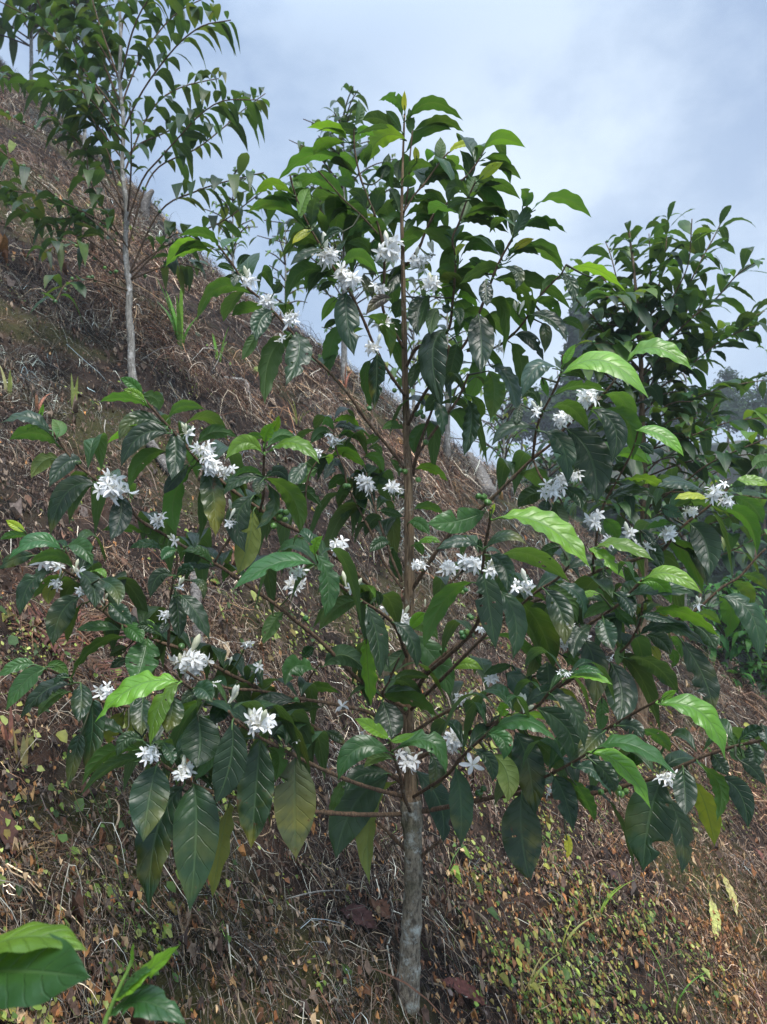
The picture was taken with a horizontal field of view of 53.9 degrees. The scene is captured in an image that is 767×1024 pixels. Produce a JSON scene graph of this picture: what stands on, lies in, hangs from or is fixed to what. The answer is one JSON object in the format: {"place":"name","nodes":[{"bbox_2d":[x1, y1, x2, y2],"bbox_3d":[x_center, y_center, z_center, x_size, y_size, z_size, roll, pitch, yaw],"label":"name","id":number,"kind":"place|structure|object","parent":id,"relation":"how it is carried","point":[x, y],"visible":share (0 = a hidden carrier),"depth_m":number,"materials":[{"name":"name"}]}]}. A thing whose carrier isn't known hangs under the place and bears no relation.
{"place":"outdoors","nodes":[
{"label":"outdoors","id":0,"kind":"place"},
{"bbox_2d":[0,66,766,1023],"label":"ground","id":1,"kind":"structure","parent":0,"point":[96,426],"depth_m":2.43,"materials":[{"name":"soil"}]},
{"bbox_2d":[0,366,11,395],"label":"grass tuft","id":2,"kind":"object","parent":1,"relation":"on","point":[9,386],"visible":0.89,"depth_m":2.93,"materials":[{"name":"green plant"}]},
{"bbox_2d":[0,706,13,749],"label":"grass tuft","id":3,"kind":"object","parent":1,"relation":"on","point":[4,733],"visible":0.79,"depth_m":1.59,"materials":[{"name":"brown plant"}]},
{"bbox_2d":[0,808,18,854],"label":"dry leaf","id":4,"kind":"object","parent":1,"relation":"on","point":[13,831],"visible":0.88,"depth_m":1.40,"materials":[{"name":"brown plant"}]},
{"bbox_2d":[12,725,27,768],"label":"grass tuft","id":5,"kind":"object","parent":1,"relation":"on","point":[24,748],"visible":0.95,"depth_m":1.57,"materials":[{"name":"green plant"}]},
{"bbox_2d":[35,393,50,412],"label":"grass tuft","id":6,"kind":"object","parent":1,"relation":"on","point":[36,403],"visible":0.82,"depth_m":2.93,"materials":[{"name":"brown plant"}]},
{"bbox_2d":[0,922,90,1008],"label":"coffee seedling","id":7,"kind":"object","parent":1,"relation":"on","point":[41,963],"visible":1,"depth_m":0.47,"materials":[{"name":"green plant"}]},
{"bbox_2d":[7,601,92,679],"bbox_3d":[-0.885,0.348,1.909,0.284,0.233,0.206,0,0,30],"label":"dead fern","id":8,"kind":"object","parent":1,"relation":"on","point":[47,639],"visible":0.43,"depth_m":1.92,"materials":[{"name":"brown plant"}]},
{"bbox_2d":[0,0,118,79],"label":"coffee tree","id":9,"kind":"object","parent":1,"relation":"on","point":[8,28],"visible":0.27,"depth_m":9.48,"materials":[{"name":"green plant"}]},
{"bbox_2d":[71,374,77,406],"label":"grass tuft","id":10,"kind":"object","parent":1,"relation":"on","point":[74,392],"visible":0.66,"depth_m":3.16,"materials":[{"name":"green plant"}]},
{"bbox_2d":[36,598,135,652],"bbox_3d":[-0.792,0.341,2.019,0.301,0.227,0.151,0,0,-36],"label":"dead fern","id":11,"kind":"object","parent":1,"relation":"on","point":[79,617],"visible":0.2,"depth_m":2.03,"materials":[{"name":"brown plant"}]},
{"bbox_2d":[35,0,142,158],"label":"coffee tree","id":12,"kind":"object","parent":1,"relation":"on","point":[106,82],"visible":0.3,"depth_m":7.71,"materials":[{"name":"green plant"}]},
{"bbox_2d":[52,851,126,932],"bbox_3d":[-0.540,0.697,1.384,0.159,0.131,0.004,0,0,15],"label":"dry stalk","id":13,"kind":"object","parent":1,"relation":"on","point":[94,894],"visible":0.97,"depth_m":1.38,"materials":[{"name":"brown plant"}]},
{"bbox_2d":[56,645,126,689],"bbox_3d":[-0.785,0.417,1.879,0.269,0.175,0.160,0,0,0],"label":"dead fern","id":14,"kind":"object","parent":1,"relation":"on","point":[89,662],"visible":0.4,"depth_m":1.90,"materials":[{"name":"brown plant"}]},
{"bbox_2d":[0,0,271,380],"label":"coffee tree","id":15,"kind":"object","parent":1,"relation":"on","point":[95,37],"visible":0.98,"depth_m":3.57,"materials":[{"name":"green plant"}]},
{"bbox_2d":[102,944,184,1023],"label":"coffee seedling","id":16,"kind":"object","parent":1,"relation":"on","point":[149,1002],"visible":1,"depth_m":0.57,"materials":[{"name":"green plant"}]},
{"bbox_2d":[140,189,153,218],"bbox_3d":[-2.244,-2.872,7.121,0.145,0.365,0.095,0,0,21],"label":"stump","id":17,"kind":"object","parent":1,"relation":"on","point":[146,199],"visible":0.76,"depth_m":7.10,"materials":[{"name":"grey wood"}]},
{"bbox_2d":[145,439,168,472],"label":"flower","id":18,"kind":"object","parent":1,"relation":"on","point":[161,459],"visible":0.54,"depth_m":3.14,"materials":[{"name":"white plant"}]},
{"bbox_2d":[155,276,203,348],"bbox_3d":[-1.167,-1.110,4.243,0.310,0.406,0.316,0,0,0],"label":"grass tuft","id":19,"kind":"object","parent":1,"relation":"on","point":[177,322],"visible":0.83,"depth_m":4.23,"materials":[{"name":"green plant"}]},
{"bbox_2d":[189,571,204,642],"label":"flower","id":20,"kind":"object","parent":1,"relation":"on","point":[196,594],"visible":0.3,"depth_m":2.43,"materials":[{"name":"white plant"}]},
{"bbox_2d":[212,327,228,360],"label":"grass tuft","id":21,"kind":"object","parent":1,"relation":"on","point":[215,346],"visible":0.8,"depth_m":4.53,"materials":[{"name":"green plant"}]},
{"bbox_2d":[219,635,229,659],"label":"dry leaf","id":22,"kind":"object","parent":1,"relation":"on","point":[227,649],"visible":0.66,"depth_m":2.28,"materials":[{"name":"beige plant"}]},
{"bbox_2d":[204,166,254,273],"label":"coffee tree","id":23,"kind":"object","parent":1,"relation":"on","point":[225,204],"visible":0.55,"depth_m":7.57,"materials":[{"name":"green plant"}]},
{"bbox_2d":[223,376,251,399],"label":"fallen branch","id":24,"kind":"object","parent":1,"relation":"on","point":[235,378],"visible":0.52,"depth_m":4.36,"materials":[{"name":"grey wood"}]},
{"bbox_2d":[254,220,306,316],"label":"coffee tree","id":25,"kind":"object","parent":1,"relation":"on","point":[287,270],"visible":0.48,"depth_m":8.19,"materials":[{"name":"green plant"}]},
{"bbox_2d":[288,400,308,424],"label":"grass tuft","id":26,"kind":"object","parent":1,"relation":"on","point":[295,414],"visible":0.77,"depth_m":4.51,"materials":[{"name":"green plant"}]},
{"bbox_2d":[286,890,344,898],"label":"dry stalk","id":27,"kind":"object","parent":1,"relation":"on","point":[312,892],"visible":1,"depth_m":1.70,"materials":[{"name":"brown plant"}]},
{"bbox_2d":[318,250,367,336],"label":"coffee tree","id":28,"kind":"object","parent":1,"relation":"on","point":[352,292],"visible":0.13,"depth_m":7.87,"materials":[{"name":"green plant"}]},
{"bbox_2d":[249,83,439,382],"bbox_3d":[-0.395,-2.172,6.136,1.416,2.346,1.281,0,0,36],"label":"coffee tree","id":29,"kind":"object","parent":1,"relation":"on","point":[296,226],"visible":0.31,"depth_m":6.07,"materials":[{"name":"green plant"}]},
{"bbox_2d":[339,366,351,388],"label":"grass tuft","id":30,"kind":"object","parent":1,"relation":"on","point":[345,382],"visible":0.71,"depth_m":5.97,"materials":[{"name":"brown plant"}]},
{"bbox_2d":[336,903,377,928],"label":"dry leaf","id":31,"kind":"object","parent":1,"relation":"on","point":[367,915],"visible":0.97,"depth_m":1.72,"materials":[{"name":"brown plant"}]},
{"bbox_2d":[368,898,390,918],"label":"dry leaf","id":32,"kind":"object","parent":1,"relation":"on","point":[385,910],"visible":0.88,"depth_m":1.77,"materials":[{"name":"brown plant"}]},
{"bbox_2d":[0,91,766,1014],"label":"coffee tree","id":33,"kind":"object","parent":1,"relation":"on","point":[190,823],"visible":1,"depth_m":1.35,"materials":[{"name":"green plant"}]},
{"bbox_2d":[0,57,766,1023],"bbox_3d":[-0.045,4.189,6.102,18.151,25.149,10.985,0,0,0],"label":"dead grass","id":34,"kind":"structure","parent":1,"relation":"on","point":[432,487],"depth_m":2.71,"materials":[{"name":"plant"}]},
{"bbox_2d":[0,63,766,1023],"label":"leaf litter","id":35,"kind":"object","parent":1,"relation":"on","point":[218,945],"visible":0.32,"depth_m":2.08,"materials":[{"name":"brown plant"}]},
{"bbox_2d":[0,115,766,1023],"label":"weeds","id":36,"kind":"object","parent":1,"relation":"on","point":[170,885],"visible":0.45,"depth_m":1.93,"materials":[{"name":"green plant"}]},
{"bbox_2d":[384,275,452,411],"bbox_3d":[0.327,-1.727,8.369,0.996,1.856,1.156,0,0,-9],"label":"coffee tree","id":37,"kind":"object","parent":1,"relation":"on","point":[394,371],"visible":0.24,"depth_m":8.33,"materials":[{"name":"green plant"}]},
{"bbox_2d":[409,293,492,458],"bbox_3d":[0.549,-1.126,6.224,0.694,1.440,0.803,0,0,24],"label":"coffee tree","id":38,"kind":"object","parent":1,"relation":"on","point":[459,340],"visible":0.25,"depth_m":6.19,"materials":[{"name":"green plant"}]},
{"bbox_2d":[437,976,487,1005],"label":"dry leaf","id":39,"kind":"object","parent":1,"relation":"on","point":[464,985],"visible":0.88,"depth_m":1.72,"materials":[{"name":"brown plant"}]},
{"bbox_2d":[466,452,497,499],"bbox_3d":[0.839,-0.309,6.539,0.163,0.513,1.085,0,0,0],"label":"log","id":40,"kind":"object","parent":1,"relation":"on","point":[486,483],"visible":0.63,"depth_m":6.27,"materials":[{"name":"grey wood"}]},
{"bbox_2d":[450,389,548,460],"bbox_3d":[1.206,-0.699,8.032,1.039,1.354,0.974,0,0,0],"label":"coffee tree","id":41,"kind":"object","parent":1,"relation":"on","point":[503,450],"visible":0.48,"depth_m":8.02,"materials":[{"name":"green plant"}]},
{"bbox_2d":[521,952,559,1001],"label":"grass tuft","id":42,"kind":"object","parent":1,"relation":"on","point":[531,981],"visible":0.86,"depth_m":1.85,"materials":[{"name":"green plant"}]},
{"bbox_2d":[508,444,614,519],"bbox_3d":[2.059,-0.306,8.961,1.317,1.017,1.577,0,0,-21],"label":"shrub","id":43,"kind":"object","parent":1,"relation":"on","point":[547,468],"visible":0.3,"depth_m":8.99,"materials":[{"name":"green plant"}]},
{"bbox_2d":[551,986,571,1006],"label":"dry leaf","id":44,"kind":"object","parent":1,"relation":"on","point":[568,997],"visible":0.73,"depth_m":1.89,"materials":[{"name":"plant"}]},
{"bbox_2d":[534,912,594,957],"bbox_3d":[0.504,1.163,2.094,0.159,0.121,0.100,0,0,31],"label":"grass tuft","id":45,"kind":"object","parent":1,"relation":"on","point":[574,930],"visible":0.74,"depth_m":2.07,"materials":[{"name":"green plant"}]},
{"bbox_2d":[566,880,633,917],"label":"grass tuft","id":46,"kind":"object","parent":1,"relation":"on","point":[605,902],"visible":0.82,"depth_m":2.29,"materials":[{"name":"green plant"}]},
{"bbox_2d":[603,866,625,890],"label":"dry leaf","id":47,"kind":"object","parent":1,"relation":"on","point":[615,874],"visible":0.9,"depth_m":2.44,"materials":[{"name":"plant"}]},
{"bbox_2d":[554,201,766,741],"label":"coffee tree","id":48,"kind":"object","parent":1,"relation":"on","point":[678,303],"visible":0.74,"depth_m":3.68,"materials":[{"name":"green plant"}]},
{"bbox_2d":[639,931,710,1014],"bbox_3d":[0.843,1.318,2.160,0.205,0.174,0.315,0,0,-25],"label":"grass tuft","id":49,"kind":"object","parent":1,"relation":"on","point":[677,1004],"visible":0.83,"depth_m":2.12,"materials":[{"name":"green plant"}]},
{"bbox_2d":[621,356,765,622],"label":"coffee tree","id":50,"kind":"object","parent":1,"relation":"on","point":[713,481],"visible":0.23,"depth_m":6.18,"materials":[{"name":"green plant"}]},
{"bbox_2d":[670,551,752,676],"bbox_3d":[6.652,4.802,15.987,2.591,9.159,2.643,0,0,-29],"label":"broadleaf tree","id":51,"kind":"object","parent":1,"relation":"on","point":[691,597],"visible":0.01,"depth_m":15.99,"materials":[{"name":"green plant"}]},
{"bbox_2d":[709,897,720,940],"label":"fallen leaf","id":52,"kind":"object","parent":1,"relation":"on","point":[715,921],"visible":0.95,"depth_m":2.61,"materials":[{"name":"yellow plant"}]},
{"bbox_2d":[689,571,766,690],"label":"shrub","id":53,"kind":"object","parent":1,"relation":"on","point":[735,651],"visible":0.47,"depth_m":5.88,"materials":[{"name":"green plant"}]},
{"bbox_2d":[720,869,737,913],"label":"fallen leaf","id":54,"kind":"object","parent":1,"relation":"on","point":[731,894],"visible":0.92,"depth_m":2.80,"materials":[{"name":"yellow plant"}]},
{"bbox_2d":[724,346,766,623],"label":"coffee tree","id":55,"kind":"object","parent":1,"relation":"on","point":[746,559],"visible":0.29,"depth_m":5.60,"materials":[{"name":"green plant"}]},
{"bbox_2d":[742,613,766,711],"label":"shrub","id":56,"kind":"object","parent":1,"relation":"on","point":[764,654],"visible":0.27,"depth_m":6.01,"materials":[{"name":"green plant"}]},
{"bbox_2d":[752,846,763,859],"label":"dry leaf","id":57,"kind":"object","parent":1,"relation":"on","point":[760,853],"visible":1,"depth_m":3.32,"materials":[{"name":"brown plant"}]},
{"bbox_2d":[0,0,766,470],"label":"sky","id":58,"kind":"structure","parent":0,"point":[633,109],"materials":[{"name":"blue"}]},
{"bbox_2d":[493,438,766,609],"bbox_3d":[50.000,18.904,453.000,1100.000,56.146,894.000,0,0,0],"label":"hills","id":59,"kind":"structure","parent":0,"point":[714,446],"depth_m":43.15,"materials":[{"name":"green plant"}]},
{"bbox_2d":[485,393,543,449],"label":"broadleaf tree","id":60,"kind":"object","parent":59,"relation":"on","point":[524,434],"visible":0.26,"depth_m":43.73,"materials":[{"name":"plant"}]},
{"bbox_2d":[508,464,569,518],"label":"broadleaf tree","id":61,"kind":"object","parent":59,"relation":"on","point":[528,484],"depth_m":21.76,"materials":[{"name":"green plant"}]},
{"bbox_2d":[523,370,575,493],"bbox_3d":[9.286,-3.914,40.133,3.567,7.200,4.250,0,0,0],"label":"broadleaf tree","id":62,"kind":"object","parent":59,"relation":"on","point":[546,423],"visible":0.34,"depth_m":39.51,"materials":[{"name":"green plant"}]},
{"bbox_2d":[542,292,607,492],"bbox_3d":[8.797,-4.087,34.030,3.319,11.835,3.491,0,0,42],"label":"conifer tree","id":63,"kind":"object","parent":59,"relation":"on","point":[572,335],"visible":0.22,"depth_m":33.72,"materials":[{"name":"green plant"}]},
{"bbox_2d":[561,482,639,560],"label":"broadleaf tree","id":64,"kind":"object","parent":59,"relation":"on","point":[579,516],"visible":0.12,"depth_m":22.98,"materials":[{"name":"plant"}]},
{"bbox_2d":[586,337,627,470],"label":"conifer tree","id":65,"kind":"object","parent":59,"relation":"on","point":[608,399],"visible":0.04,"depth_m":37.68,"materials":[{"name":"green plant"}]},
{"bbox_2d":[616,362,676,447],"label":"broadleaf tree","id":66,"kind":"object","parent":59,"relation":"on","point":[645,406],"visible":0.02,"depth_m":44.15,"materials":[{"name":"green plant"}]},
{"bbox_2d":[615,450,718,586],"bbox_3d":[8.275,2.606,21.844,2.897,8.850,3.218,0,0,0],"label":"broadleaf tree","id":67,"kind":"object","parent":59,"relation":"on","point":[652,566],"visible":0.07,"depth_m":21.37,"materials":[{"name":"green plant"}]},
{"bbox_2d":[645,389,729,438],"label":"broadleaf tree","id":68,"kind":"object","parent":59,"relation":"on","point":[675,422],"visible":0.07,"depth_m":41.22,"materials":[{"name":"green plant"}]},
{"bbox_2d":[698,472,725,608],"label":"broadleaf tree","id":69,"kind":"object","parent":59,"relation":"on","point":[705,514],"visible":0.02,"depth_m":23.75,"materials":[{"name":"green plant"}]},
{"bbox_2d":[704,366,755,450],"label":"conifer tree","id":70,"kind":"object","parent":59,"relation":"on","point":[727,376],"visible":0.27,"depth_m":45.74,"materials":[{"name":"green plant"}]},
{"bbox_2d":[696,543,766,695],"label":"broadleaf tree","id":71,"kind":"object","parent":59,"relation":"on","point":[762,596],"visible":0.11,"depth_m":14.64,"materials":[{"name":"green plant"}]},
{"bbox_2d":[711,469,766,585],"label":"broadleaf tree","id":72,"kind":"object","parent":59,"relation":"on","point":[721,571],"visible":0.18,"depth_m":19.68,"materials":[{"name":"green plant"}]},
{"bbox_2d":[718,372,766,470],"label":"broadleaf tree","id":73,"kind":"object","parent":59,"relation":"on","point":[738,407],"visible":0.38,"depth_m":39.62,"materials":[{"name":"green plant"}]}
]}

